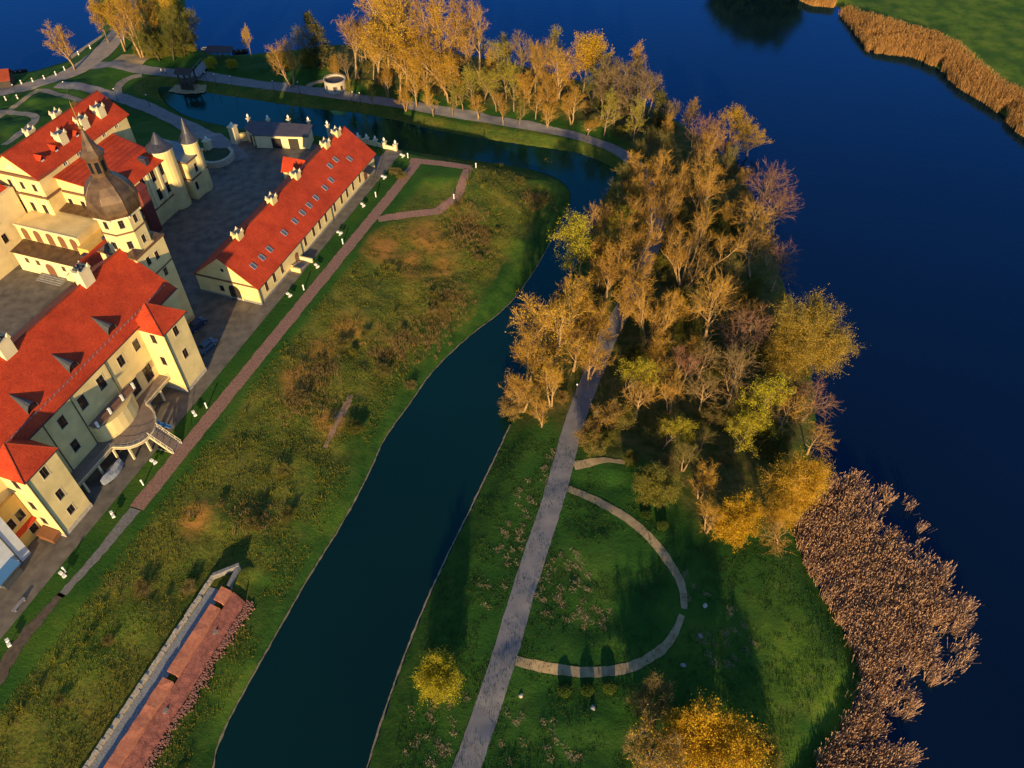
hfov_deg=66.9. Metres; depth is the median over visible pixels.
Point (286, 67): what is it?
shrub
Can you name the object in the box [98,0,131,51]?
tree
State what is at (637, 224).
shrub
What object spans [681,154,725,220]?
tree
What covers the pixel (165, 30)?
tree
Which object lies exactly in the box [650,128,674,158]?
tree
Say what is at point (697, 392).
tree
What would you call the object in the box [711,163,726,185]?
tree
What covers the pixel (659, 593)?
lawn grass
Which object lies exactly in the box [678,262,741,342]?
tree
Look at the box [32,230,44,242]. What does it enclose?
arch window
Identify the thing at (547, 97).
tree
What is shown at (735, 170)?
shrub
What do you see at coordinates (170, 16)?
tree
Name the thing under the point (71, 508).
window
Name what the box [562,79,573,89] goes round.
shrub
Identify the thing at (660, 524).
clipped shrub
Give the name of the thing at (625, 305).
tree
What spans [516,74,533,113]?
tree
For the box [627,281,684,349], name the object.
tree
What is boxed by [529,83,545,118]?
tree
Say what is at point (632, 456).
shrub
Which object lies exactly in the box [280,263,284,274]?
window
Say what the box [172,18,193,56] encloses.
tree
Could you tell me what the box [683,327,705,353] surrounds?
shrub
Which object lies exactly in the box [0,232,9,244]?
window
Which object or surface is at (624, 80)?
tree
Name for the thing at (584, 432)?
shrub
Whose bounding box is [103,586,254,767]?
bastion wall
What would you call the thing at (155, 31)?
shrub
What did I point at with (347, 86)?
tree
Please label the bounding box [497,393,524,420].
shrub
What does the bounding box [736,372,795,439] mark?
tree
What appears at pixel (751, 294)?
shrub
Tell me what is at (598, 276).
tree
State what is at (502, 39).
tree
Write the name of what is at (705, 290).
shrub
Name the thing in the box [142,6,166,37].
tree
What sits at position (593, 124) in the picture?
tree
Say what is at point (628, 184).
tree
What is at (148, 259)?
window
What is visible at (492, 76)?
tree
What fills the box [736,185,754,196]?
shrub
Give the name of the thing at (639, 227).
shrub
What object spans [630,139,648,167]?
tree
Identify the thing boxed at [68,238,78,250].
arch window
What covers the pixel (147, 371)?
window
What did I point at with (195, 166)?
window
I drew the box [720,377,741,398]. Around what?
shrub
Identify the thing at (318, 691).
moat water
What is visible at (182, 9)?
tree
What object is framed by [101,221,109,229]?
window
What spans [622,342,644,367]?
shrub
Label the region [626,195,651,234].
tree
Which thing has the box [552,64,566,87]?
tree
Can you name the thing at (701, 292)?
tree
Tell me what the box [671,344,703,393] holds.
tree
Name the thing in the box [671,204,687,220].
shrub
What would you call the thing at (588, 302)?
tree
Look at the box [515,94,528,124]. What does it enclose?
tree
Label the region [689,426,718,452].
tree
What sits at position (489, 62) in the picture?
tree
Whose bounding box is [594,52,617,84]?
tree
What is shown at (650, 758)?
shrub
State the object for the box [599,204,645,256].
tree
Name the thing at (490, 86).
tree
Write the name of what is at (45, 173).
palace
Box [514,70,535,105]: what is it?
tree
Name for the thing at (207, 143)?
gate pillar
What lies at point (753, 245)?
tree
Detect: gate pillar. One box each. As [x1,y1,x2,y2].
[201,136,212,151]
[226,122,240,144]
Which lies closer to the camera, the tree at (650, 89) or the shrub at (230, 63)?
the tree at (650, 89)
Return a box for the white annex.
[0,517,30,589]
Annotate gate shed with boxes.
[244,120,313,148]
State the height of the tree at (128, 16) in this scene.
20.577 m
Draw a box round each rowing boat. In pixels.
[12,69,27,73]
[232,49,247,52]
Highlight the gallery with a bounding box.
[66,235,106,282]
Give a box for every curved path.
[515,614,684,677]
[567,486,687,608]
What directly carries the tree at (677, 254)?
on the ground at (990, 32)
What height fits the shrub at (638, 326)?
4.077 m
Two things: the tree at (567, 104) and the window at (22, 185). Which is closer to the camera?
the window at (22, 185)
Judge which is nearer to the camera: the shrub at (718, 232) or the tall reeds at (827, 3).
the shrub at (718, 232)
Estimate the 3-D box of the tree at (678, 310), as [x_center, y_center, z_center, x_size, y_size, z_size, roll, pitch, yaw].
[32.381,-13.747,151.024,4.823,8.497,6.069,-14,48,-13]
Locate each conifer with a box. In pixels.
[302,9,341,71]
[649,88,678,129]
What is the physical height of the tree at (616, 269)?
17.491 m
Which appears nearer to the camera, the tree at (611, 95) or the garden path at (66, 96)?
the tree at (611, 95)
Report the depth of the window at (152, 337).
127.97 m
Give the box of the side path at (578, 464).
[574,457,624,469]
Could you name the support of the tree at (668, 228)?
on the ground at (990, 32)
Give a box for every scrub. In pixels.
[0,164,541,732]
[226,184,557,536]
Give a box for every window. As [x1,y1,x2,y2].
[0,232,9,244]
[6,178,13,186]
[6,517,17,530]
[10,480,21,489]
[13,507,26,522]
[18,181,26,189]
[19,227,32,240]
[25,500,38,510]
[28,521,39,535]
[29,201,37,210]
[31,184,38,192]
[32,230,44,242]
[38,464,51,480]
[38,516,49,525]
[41,204,49,213]
[44,232,57,245]
[54,486,66,501]
[56,235,69,248]
[56,413,68,430]
[66,502,76,515]
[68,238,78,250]
[69,437,81,453]
[76,393,89,411]
[95,373,108,391]
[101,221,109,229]
[111,241,118,249]
[116,220,126,229]
[116,353,126,368]
[126,240,134,249]
[128,376,142,397]
[131,337,141,352]
[132,213,139,223]
[140,233,147,243]
[141,362,155,383]
[145,255,152,266]
[149,169,157,183]
[149,334,158,344]
[153,249,160,260]
[156,187,163,200]
[158,163,165,175]
[159,356,167,365]
[162,266,169,276]
[165,180,171,193]
[172,323,180,337]
[181,347,189,359]
[193,162,198,172]
[218,284,225,291]
[264,281,269,291]
[272,273,277,283]
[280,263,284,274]
[303,237,307,247]
[312,227,315,237]
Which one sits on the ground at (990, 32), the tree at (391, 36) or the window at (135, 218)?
the tree at (391, 36)
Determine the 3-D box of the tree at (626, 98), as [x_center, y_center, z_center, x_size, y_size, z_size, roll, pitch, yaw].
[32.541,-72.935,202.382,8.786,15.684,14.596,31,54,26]
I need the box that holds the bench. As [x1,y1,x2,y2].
[11,597,25,611]
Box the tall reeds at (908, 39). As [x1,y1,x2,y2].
[838,4,1023,135]
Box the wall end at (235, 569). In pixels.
[212,563,240,590]
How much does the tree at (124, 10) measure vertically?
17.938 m
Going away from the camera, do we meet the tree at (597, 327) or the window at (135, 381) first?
the window at (135, 381)
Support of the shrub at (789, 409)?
on the ground at (990, 32)
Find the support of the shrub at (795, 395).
on the ground at (990, 32)
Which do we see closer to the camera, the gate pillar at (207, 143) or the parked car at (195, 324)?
the parked car at (195, 324)
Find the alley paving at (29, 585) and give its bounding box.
[0,149,401,638]
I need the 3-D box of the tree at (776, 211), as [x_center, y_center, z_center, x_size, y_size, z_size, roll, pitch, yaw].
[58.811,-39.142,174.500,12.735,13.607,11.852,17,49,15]
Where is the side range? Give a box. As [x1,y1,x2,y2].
[0,184,26,279]
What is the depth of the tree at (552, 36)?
218.40 m
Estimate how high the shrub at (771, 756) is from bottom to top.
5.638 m
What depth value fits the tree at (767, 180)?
174.40 m
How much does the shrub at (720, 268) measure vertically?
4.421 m
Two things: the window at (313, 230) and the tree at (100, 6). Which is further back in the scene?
the tree at (100, 6)
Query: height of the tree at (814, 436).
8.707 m
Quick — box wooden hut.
[0,68,14,87]
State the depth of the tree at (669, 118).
195.63 m
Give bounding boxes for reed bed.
[791,468,980,767]
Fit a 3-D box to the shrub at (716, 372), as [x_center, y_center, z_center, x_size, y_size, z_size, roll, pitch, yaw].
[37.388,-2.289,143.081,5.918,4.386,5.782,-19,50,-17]
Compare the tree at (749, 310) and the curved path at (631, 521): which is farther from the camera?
the tree at (749, 310)
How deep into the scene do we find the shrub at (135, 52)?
238.74 m
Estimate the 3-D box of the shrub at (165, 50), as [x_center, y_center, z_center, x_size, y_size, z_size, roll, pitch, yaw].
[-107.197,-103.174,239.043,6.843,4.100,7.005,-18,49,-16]
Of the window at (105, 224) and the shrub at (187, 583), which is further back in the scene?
the window at (105, 224)
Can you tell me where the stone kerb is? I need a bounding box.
[82,575,213,767]
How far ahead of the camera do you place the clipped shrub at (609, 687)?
103.63 m
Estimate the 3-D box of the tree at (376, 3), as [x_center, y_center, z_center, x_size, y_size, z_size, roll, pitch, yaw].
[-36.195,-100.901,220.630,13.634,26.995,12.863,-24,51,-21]
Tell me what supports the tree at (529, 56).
on the ground at (990, 32)
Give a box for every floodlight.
[4,638,11,647]
[58,570,66,577]
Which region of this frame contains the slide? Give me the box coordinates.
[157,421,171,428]
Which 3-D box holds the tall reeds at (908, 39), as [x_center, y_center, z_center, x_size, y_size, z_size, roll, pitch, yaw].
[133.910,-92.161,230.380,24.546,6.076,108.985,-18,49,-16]
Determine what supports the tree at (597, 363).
on the ground at (990, 32)
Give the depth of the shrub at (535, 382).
142.19 m
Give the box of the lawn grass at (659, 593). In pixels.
[394,435,861,767]
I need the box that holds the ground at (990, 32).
[0,0,1023,767]
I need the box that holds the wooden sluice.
[173,67,197,90]
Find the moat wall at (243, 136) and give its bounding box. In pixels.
[239,132,248,140]
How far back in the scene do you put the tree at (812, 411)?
133.58 m
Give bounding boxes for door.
[271,138,282,147]
[288,139,299,148]
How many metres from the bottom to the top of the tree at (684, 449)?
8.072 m
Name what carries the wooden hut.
on the ground at (990, 32)
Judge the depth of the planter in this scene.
187.70 m
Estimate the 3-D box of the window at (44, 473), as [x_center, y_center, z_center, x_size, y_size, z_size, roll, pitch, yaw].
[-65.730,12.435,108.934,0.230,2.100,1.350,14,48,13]
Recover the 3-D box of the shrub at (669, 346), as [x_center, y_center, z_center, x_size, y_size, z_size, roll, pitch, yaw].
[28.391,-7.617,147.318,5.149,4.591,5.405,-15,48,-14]
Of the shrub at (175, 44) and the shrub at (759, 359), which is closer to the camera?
the shrub at (759, 359)
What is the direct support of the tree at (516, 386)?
on the ground at (990, 32)
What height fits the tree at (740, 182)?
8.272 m
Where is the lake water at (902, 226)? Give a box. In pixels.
[0,0,1023,767]
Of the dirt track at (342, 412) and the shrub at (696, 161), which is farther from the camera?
the shrub at (696, 161)
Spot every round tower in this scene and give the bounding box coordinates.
[145,132,191,209]
[171,118,212,199]
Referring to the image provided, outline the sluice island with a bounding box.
[169,84,206,93]
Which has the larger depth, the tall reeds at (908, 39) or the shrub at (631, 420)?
the tall reeds at (908, 39)
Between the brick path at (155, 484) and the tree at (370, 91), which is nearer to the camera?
the brick path at (155, 484)
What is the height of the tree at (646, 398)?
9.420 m
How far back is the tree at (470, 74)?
209.51 m
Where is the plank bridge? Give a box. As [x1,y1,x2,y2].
[190,60,207,76]
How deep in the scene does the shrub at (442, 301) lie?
157.73 m
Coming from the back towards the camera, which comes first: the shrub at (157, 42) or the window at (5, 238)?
the shrub at (157, 42)
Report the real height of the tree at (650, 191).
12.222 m
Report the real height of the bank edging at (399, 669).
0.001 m
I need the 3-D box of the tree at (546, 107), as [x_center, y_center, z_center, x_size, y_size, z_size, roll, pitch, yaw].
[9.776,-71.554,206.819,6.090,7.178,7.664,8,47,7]
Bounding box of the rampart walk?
[89,587,218,767]
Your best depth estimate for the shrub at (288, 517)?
122.54 m
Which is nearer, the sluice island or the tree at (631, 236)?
the tree at (631, 236)
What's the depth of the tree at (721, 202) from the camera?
177.85 m
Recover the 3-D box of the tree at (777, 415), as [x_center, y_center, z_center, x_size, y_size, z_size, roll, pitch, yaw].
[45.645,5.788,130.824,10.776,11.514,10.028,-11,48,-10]
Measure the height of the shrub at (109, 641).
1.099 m
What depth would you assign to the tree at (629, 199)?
174.08 m
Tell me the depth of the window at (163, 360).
131.71 m
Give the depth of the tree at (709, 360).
139.21 m
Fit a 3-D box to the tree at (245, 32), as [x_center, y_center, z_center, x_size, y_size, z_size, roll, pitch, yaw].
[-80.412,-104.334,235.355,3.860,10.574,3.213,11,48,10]
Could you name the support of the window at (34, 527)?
in the castle wing
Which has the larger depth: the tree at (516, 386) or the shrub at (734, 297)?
the shrub at (734, 297)
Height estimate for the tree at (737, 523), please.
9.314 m
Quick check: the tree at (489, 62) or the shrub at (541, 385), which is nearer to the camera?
the shrub at (541, 385)
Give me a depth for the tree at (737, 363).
140.23 m
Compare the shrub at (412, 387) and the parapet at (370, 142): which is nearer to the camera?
the shrub at (412, 387)
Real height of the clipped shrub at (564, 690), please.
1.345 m
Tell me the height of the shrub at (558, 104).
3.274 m
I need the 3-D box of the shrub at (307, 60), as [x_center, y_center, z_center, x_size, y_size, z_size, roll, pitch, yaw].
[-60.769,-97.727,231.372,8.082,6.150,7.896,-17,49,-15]
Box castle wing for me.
[0,248,206,546]
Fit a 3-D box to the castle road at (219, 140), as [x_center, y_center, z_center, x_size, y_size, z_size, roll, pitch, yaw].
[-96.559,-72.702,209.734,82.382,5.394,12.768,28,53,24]
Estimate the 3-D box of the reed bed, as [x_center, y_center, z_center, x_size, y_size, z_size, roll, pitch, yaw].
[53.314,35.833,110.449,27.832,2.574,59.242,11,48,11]
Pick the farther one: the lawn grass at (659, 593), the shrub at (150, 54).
the shrub at (150, 54)
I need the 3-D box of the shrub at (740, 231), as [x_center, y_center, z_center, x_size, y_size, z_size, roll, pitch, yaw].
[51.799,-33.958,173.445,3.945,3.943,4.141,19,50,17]
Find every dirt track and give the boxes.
[0,594,63,684]
[323,394,353,448]
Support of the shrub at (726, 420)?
on the ground at (990, 32)
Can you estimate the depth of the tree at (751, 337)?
141.23 m
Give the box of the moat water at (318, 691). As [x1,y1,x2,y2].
[158,87,615,767]
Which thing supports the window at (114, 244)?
in the gate tower at (113, 203)
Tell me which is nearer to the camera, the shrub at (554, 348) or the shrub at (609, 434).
the shrub at (609, 434)
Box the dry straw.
[402,448,759,767]
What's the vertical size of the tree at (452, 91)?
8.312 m
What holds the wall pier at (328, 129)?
on the ground at (990, 32)
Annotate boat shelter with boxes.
[204,45,234,60]
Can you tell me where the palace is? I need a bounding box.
[0,90,177,285]
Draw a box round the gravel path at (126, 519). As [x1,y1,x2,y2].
[57,507,139,597]
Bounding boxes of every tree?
[37,18,75,69]
[85,0,114,42]
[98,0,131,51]
[102,0,144,57]
[109,0,143,36]
[128,26,159,60]
[130,0,159,33]
[133,28,150,44]
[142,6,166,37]
[152,0,178,24]
[155,0,182,30]
[157,20,182,60]
[170,0,193,26]
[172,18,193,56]
[174,6,200,32]
[240,24,251,57]
[265,36,304,86]
[290,23,314,65]
[328,55,339,73]
[331,12,369,78]
[334,52,354,86]
[344,79,354,100]
[349,14,373,63]
[351,29,365,61]
[352,11,413,85]
[354,0,406,67]
[360,24,417,96]
[363,0,407,73]
[365,80,374,106]
[368,27,380,79]
[377,62,393,97]
[378,0,423,91]
[386,0,437,80]
[390,30,416,96]
[394,87,412,111]
[398,38,448,102]
[401,55,427,106]
[407,0,471,77]
[417,29,441,102]
[418,0,463,88]
[421,84,437,115]
[431,49,467,103]
[433,38,462,76]
[435,53,454,95]
[440,73,464,110]
[441,0,483,76]
[449,84,461,115]
[454,1,491,85]
[457,21,476,65]
[457,60,479,102]
[467,94,486,119]
[469,27,486,65]
[472,66,499,111]
[478,61,514,103]
[482,45,497,88]
[484,39,517,101]
[492,42,513,79]
[492,92,508,124]
[496,31,511,61]
[498,367,542,412]
[502,59,522,111]
[505,287,593,367]
[509,30,554,97]
[510,325,561,381]
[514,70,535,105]
[515,45,527,73]
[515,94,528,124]
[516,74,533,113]
[525,38,543,92]
[527,393,552,427]
[528,355,563,406]
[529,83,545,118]
[531,37,549,82]
[532,39,555,101]
[532,311,560,343]
[537,45,576,102]
[538,71,557,119]
[540,102,558,127]
[543,24,563,77]
[543,267,597,331]
[543,354,567,381]
[546,204,599,289]
[548,289,567,322]
[550,84,561,118]
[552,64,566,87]
[557,84,587,125]
[558,318,595,377]
[567,29,615,90]
[568,30,600,94]
[572,294,616,355]
[577,335,617,381]
[578,61,609,109]
[580,289,601,315]
[582,201,614,247]
[582,236,607,270]
[584,116,603,139]
[585,256,607,289]
[586,73,617,119]
[588,226,618,256]
[591,55,628,114]
[591,230,636,302]
[592,223,606,250]
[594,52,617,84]
[596,84,627,136]
[596,199,617,233]
[598,178,624,212]
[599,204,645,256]
[599,247,614,273]
[600,199,632,242]
[602,59,640,120]
[606,243,637,278]
[608,55,647,103]
[609,87,630,125]
[609,271,657,333]
[610,191,631,231]
[611,160,634,195]
[613,211,665,276]
[613,378,661,417]
[614,352,666,396]
[615,67,660,130]
[617,169,636,198]
[617,250,658,311]
[619,172,650,200]
[621,64,655,124]
[623,90,648,146]
[624,38,655,97]
[624,192,638,223]
[626,150,663,198]
[626,152,642,177]
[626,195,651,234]
[627,72,665,118]
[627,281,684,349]
[628,179,652,215]
[629,348,679,396]
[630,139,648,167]
[633,330,676,375]
[637,172,676,222]
[639,124,661,156]
[640,188,687,243]
[646,81,657,114]
[648,148,673,182]
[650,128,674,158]
[652,148,702,216]
[656,217,685,251]
[657,369,690,413]
[658,112,675,149]
[660,413,699,449]
[661,203,752,291]
[662,143,682,172]
[663,99,682,124]
[663,171,695,206]
[668,297,692,328]
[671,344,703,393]
[674,160,693,186]
[674,440,701,471]
[675,237,695,268]
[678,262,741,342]
[679,338,725,383]
[680,96,700,135]
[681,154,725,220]
[682,367,728,412]
[683,138,715,177]
[684,110,723,164]
[685,279,709,320]
[687,335,702,360]
[687,457,719,499]
[689,230,704,251]
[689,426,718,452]
[693,200,713,241]
[697,491,728,533]
[698,120,727,161]
[698,164,715,197]
[704,301,776,361]
[707,338,768,409]
[709,488,767,552]
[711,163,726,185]
[711,292,764,340]
[712,193,729,211]
[713,103,749,137]
[714,236,737,258]
[716,180,736,201]
[717,135,737,163]
[718,277,744,316]
[719,199,739,221]
[719,253,745,284]
[721,143,741,176]
[723,407,773,458]
[724,350,749,382]
[731,116,774,155]
[731,192,756,215]
[731,195,778,251]
[732,223,779,281]
[734,159,797,222]
[735,167,749,192]
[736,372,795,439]
[751,181,803,234]
[751,381,778,414]
[752,514,796,556]
[753,300,787,337]
[753,327,819,386]
[754,446,835,518]
[756,209,771,236]
[758,238,802,290]
[759,232,779,265]
[759,387,814,451]
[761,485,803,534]
[764,283,870,379]
[773,290,794,310]
[788,377,845,420]
[789,421,838,455]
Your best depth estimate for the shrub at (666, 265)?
164.19 m
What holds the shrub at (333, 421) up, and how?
on the ground at (990, 32)
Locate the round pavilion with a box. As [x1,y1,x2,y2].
[323,73,345,94]
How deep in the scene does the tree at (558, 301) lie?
151.21 m
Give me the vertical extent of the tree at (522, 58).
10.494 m
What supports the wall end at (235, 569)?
on the ground at (990, 32)
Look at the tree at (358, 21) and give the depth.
227.15 m
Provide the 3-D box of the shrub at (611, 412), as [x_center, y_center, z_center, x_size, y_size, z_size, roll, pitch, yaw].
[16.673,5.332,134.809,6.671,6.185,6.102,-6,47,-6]
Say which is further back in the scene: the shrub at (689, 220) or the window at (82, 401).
the shrub at (689, 220)
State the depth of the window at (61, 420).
116.40 m
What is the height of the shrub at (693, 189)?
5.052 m
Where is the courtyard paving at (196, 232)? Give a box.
[0,141,380,601]
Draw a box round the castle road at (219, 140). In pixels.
[54,81,248,162]
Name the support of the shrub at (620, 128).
on the ground at (990, 32)
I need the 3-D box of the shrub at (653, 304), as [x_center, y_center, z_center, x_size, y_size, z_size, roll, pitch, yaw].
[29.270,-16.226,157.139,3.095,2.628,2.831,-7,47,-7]
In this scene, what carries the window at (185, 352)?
in the castle wing
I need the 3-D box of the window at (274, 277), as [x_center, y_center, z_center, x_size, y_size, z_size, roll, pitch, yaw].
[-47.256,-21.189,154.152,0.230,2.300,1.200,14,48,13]
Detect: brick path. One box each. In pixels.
[130,158,419,509]
[377,158,472,221]
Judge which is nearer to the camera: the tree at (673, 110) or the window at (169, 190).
the window at (169, 190)
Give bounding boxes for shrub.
[50,693,66,708]
[100,632,116,647]
[132,24,161,39]
[132,43,144,55]
[132,579,152,599]
[142,42,165,58]
[145,32,171,57]
[158,33,183,52]
[160,45,170,57]
[169,41,187,57]
[178,579,196,596]
[180,25,198,43]
[181,39,198,54]
[202,55,216,69]
[215,499,223,507]
[225,58,237,69]
[245,515,260,530]
[272,462,291,477]
[279,54,296,72]
[280,505,297,523]
[291,389,308,405]
[297,46,319,67]
[314,354,325,363]
[326,417,336,424]
[334,337,350,350]
[344,417,364,435]
[349,347,358,354]
[359,61,374,73]
[360,328,372,339]
[375,362,392,378]
[388,167,401,173]
[395,171,407,177]
[405,379,416,389]
[412,646,465,709]
[426,304,437,313]
[437,296,447,305]
[474,254,483,261]
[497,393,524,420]
[514,175,525,184]
[530,374,541,391]
[539,378,554,392]
[548,342,556,353]
[553,101,560,110]
[554,390,569,404]
[558,683,571,697]
[560,99,572,108]
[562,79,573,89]
[571,341,587,352]
[572,419,601,446]
[573,89,581,100]
[579,100,592,112]
[580,682,594,696]
[581,431,608,458]
[588,396,626,431]
[589,270,601,283]
[593,91,602,104]
[596,297,611,312]
[599,280,611,292]
[600,93,617,109]
[600,429,616,445]
[602,680,616,694]
[615,125,626,135]
[615,402,637,431]
[619,369,647,391]
[621,704,694,767]
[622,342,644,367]
[622,448,640,467]
[623,668,675,729]
[630,460,682,508]
[631,220,646,234]
[631,311,652,330]
[635,226,645,240]
[640,508,652,519]
[642,425,665,446]
[646,331,673,355]
[650,297,662,308]
[651,252,671,273]
[652,115,661,123]
[653,411,678,434]
[654,356,670,375]
[656,519,668,530]
[658,451,682,474]
[659,296,684,316]
[660,701,735,760]
[661,268,677,282]
[665,686,776,767]
[668,285,692,306]
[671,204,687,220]
[671,222,686,236]
[673,315,703,337]
[678,212,695,228]
[682,176,702,199]
[683,263,707,288]
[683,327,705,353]
[687,203,700,215]
[688,298,707,314]
[691,154,711,171]
[693,282,713,297]
[694,197,712,210]
[700,402,729,431]
[701,358,728,385]
[702,274,722,295]
[707,227,723,245]
[707,269,728,282]
[710,260,731,278]
[711,216,730,236]
[711,357,725,365]
[713,206,733,223]
[717,406,737,429]
[719,449,738,463]
[720,331,741,350]
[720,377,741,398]
[721,158,736,170]
[722,284,740,300]
[725,316,743,334]
[727,161,743,178]
[731,190,753,214]
[731,213,752,229]
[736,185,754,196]
[736,224,750,239]
[737,284,761,302]
[737,393,751,407]
[740,725,788,767]
[743,349,764,372]
[746,276,765,292]
[750,302,767,316]
[751,335,773,356]
[752,415,784,446]
[758,429,792,463]
[760,308,781,326]
[780,401,796,417]
[785,380,812,404]
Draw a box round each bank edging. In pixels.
[212,208,567,767]
[366,424,510,767]
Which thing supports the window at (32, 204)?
in the palace
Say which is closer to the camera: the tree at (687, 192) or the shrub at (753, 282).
the shrub at (753, 282)
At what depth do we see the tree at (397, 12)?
209.69 m
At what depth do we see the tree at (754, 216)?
165.29 m
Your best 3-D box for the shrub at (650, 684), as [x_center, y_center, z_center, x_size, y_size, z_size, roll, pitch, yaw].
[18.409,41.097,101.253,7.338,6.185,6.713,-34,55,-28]
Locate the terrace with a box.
[70,373,181,492]
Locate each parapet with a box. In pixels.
[290,256,312,272]
[359,138,393,149]
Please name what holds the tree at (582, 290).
on the ground at (990, 32)
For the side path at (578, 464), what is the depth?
130.88 m
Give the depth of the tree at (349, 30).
216.67 m
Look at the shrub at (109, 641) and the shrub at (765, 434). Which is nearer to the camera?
the shrub at (109, 641)
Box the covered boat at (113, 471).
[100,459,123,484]
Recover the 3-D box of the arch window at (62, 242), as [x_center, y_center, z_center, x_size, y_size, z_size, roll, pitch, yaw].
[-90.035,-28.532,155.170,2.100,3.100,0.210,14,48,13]
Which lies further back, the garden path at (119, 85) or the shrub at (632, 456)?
the garden path at (119, 85)
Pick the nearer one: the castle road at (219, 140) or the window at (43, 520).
the window at (43, 520)
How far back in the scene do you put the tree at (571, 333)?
141.14 m
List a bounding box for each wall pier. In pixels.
[325,120,330,136]
[364,134,369,144]
[372,135,377,145]
[381,137,386,148]
[392,140,397,150]
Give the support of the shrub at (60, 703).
on the ground at (990, 32)
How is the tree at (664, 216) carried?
on the ground at (990, 32)
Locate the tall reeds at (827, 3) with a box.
[800,0,836,7]
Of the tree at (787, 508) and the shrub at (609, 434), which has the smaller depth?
the tree at (787, 508)
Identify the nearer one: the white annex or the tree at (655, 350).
the white annex
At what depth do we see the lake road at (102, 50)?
234.56 m
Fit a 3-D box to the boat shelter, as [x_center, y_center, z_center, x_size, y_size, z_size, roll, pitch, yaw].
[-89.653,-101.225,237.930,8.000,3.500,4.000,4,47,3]
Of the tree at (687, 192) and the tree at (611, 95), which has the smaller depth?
the tree at (687, 192)
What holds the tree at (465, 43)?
on the ground at (990, 32)
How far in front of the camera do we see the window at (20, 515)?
112.16 m
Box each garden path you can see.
[0,89,42,117]
[0,110,39,144]
[38,88,82,101]
[68,34,104,58]
[114,74,141,92]
[306,80,323,86]
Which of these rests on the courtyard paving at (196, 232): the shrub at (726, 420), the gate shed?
the gate shed
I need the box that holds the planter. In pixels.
[203,146,234,167]
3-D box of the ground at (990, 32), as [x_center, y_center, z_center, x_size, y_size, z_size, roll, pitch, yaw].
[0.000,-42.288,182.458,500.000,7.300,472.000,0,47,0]
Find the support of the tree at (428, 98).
on the ground at (990, 32)
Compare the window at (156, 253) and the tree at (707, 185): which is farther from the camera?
the tree at (707, 185)
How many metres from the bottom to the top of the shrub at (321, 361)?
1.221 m
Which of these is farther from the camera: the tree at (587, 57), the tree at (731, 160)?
the tree at (587, 57)
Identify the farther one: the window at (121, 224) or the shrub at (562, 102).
the shrub at (562, 102)
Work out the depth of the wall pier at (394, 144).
190.96 m
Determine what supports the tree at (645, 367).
on the ground at (990, 32)
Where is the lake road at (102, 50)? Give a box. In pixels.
[0,0,135,95]
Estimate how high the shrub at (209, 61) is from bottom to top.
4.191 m
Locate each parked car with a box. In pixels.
[188,316,207,332]
[197,337,217,354]
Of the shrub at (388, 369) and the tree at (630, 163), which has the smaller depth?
the shrub at (388, 369)
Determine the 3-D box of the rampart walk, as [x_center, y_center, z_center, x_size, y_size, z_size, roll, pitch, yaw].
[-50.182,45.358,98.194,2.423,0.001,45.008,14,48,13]
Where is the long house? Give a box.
[192,126,376,304]
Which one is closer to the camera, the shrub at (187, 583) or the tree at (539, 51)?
the shrub at (187, 583)
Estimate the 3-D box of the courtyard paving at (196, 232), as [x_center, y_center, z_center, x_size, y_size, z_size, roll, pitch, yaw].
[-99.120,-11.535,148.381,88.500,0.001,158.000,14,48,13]
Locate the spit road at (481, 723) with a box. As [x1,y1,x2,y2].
[91,61,663,767]
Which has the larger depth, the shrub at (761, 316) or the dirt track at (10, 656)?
the shrub at (761, 316)
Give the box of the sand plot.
[112,54,148,64]
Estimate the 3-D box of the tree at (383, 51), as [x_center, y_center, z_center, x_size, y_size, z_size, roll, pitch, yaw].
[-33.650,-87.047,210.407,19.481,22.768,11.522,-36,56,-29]
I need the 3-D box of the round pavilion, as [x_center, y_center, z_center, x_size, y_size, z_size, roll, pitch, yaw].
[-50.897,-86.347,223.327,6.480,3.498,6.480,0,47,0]
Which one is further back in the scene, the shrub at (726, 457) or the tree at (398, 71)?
the tree at (398, 71)
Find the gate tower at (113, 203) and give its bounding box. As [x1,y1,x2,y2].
[69,100,194,323]
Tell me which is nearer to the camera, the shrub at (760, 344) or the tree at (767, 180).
the shrub at (760, 344)
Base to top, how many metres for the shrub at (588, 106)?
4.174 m
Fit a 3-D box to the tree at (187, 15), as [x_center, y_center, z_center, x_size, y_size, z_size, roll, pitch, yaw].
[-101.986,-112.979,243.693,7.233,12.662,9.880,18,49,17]
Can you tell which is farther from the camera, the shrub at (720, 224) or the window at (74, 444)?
the shrub at (720, 224)
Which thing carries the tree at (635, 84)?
on the ground at (990, 32)
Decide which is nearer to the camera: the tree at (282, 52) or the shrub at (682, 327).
the shrub at (682, 327)
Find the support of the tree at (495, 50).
on the ground at (990, 32)
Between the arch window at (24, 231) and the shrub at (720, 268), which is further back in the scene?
the shrub at (720, 268)
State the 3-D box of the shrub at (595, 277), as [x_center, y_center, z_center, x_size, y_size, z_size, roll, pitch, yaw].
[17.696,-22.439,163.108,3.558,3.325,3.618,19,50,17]
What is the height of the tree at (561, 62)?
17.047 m
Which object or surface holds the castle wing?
on the courtyard paving at (196, 232)
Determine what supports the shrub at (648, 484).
on the ground at (990, 32)
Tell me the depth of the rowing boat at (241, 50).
244.67 m
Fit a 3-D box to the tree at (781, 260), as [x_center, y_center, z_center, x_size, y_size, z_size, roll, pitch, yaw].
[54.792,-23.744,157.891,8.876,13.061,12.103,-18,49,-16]
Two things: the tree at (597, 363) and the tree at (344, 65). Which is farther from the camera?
the tree at (344, 65)

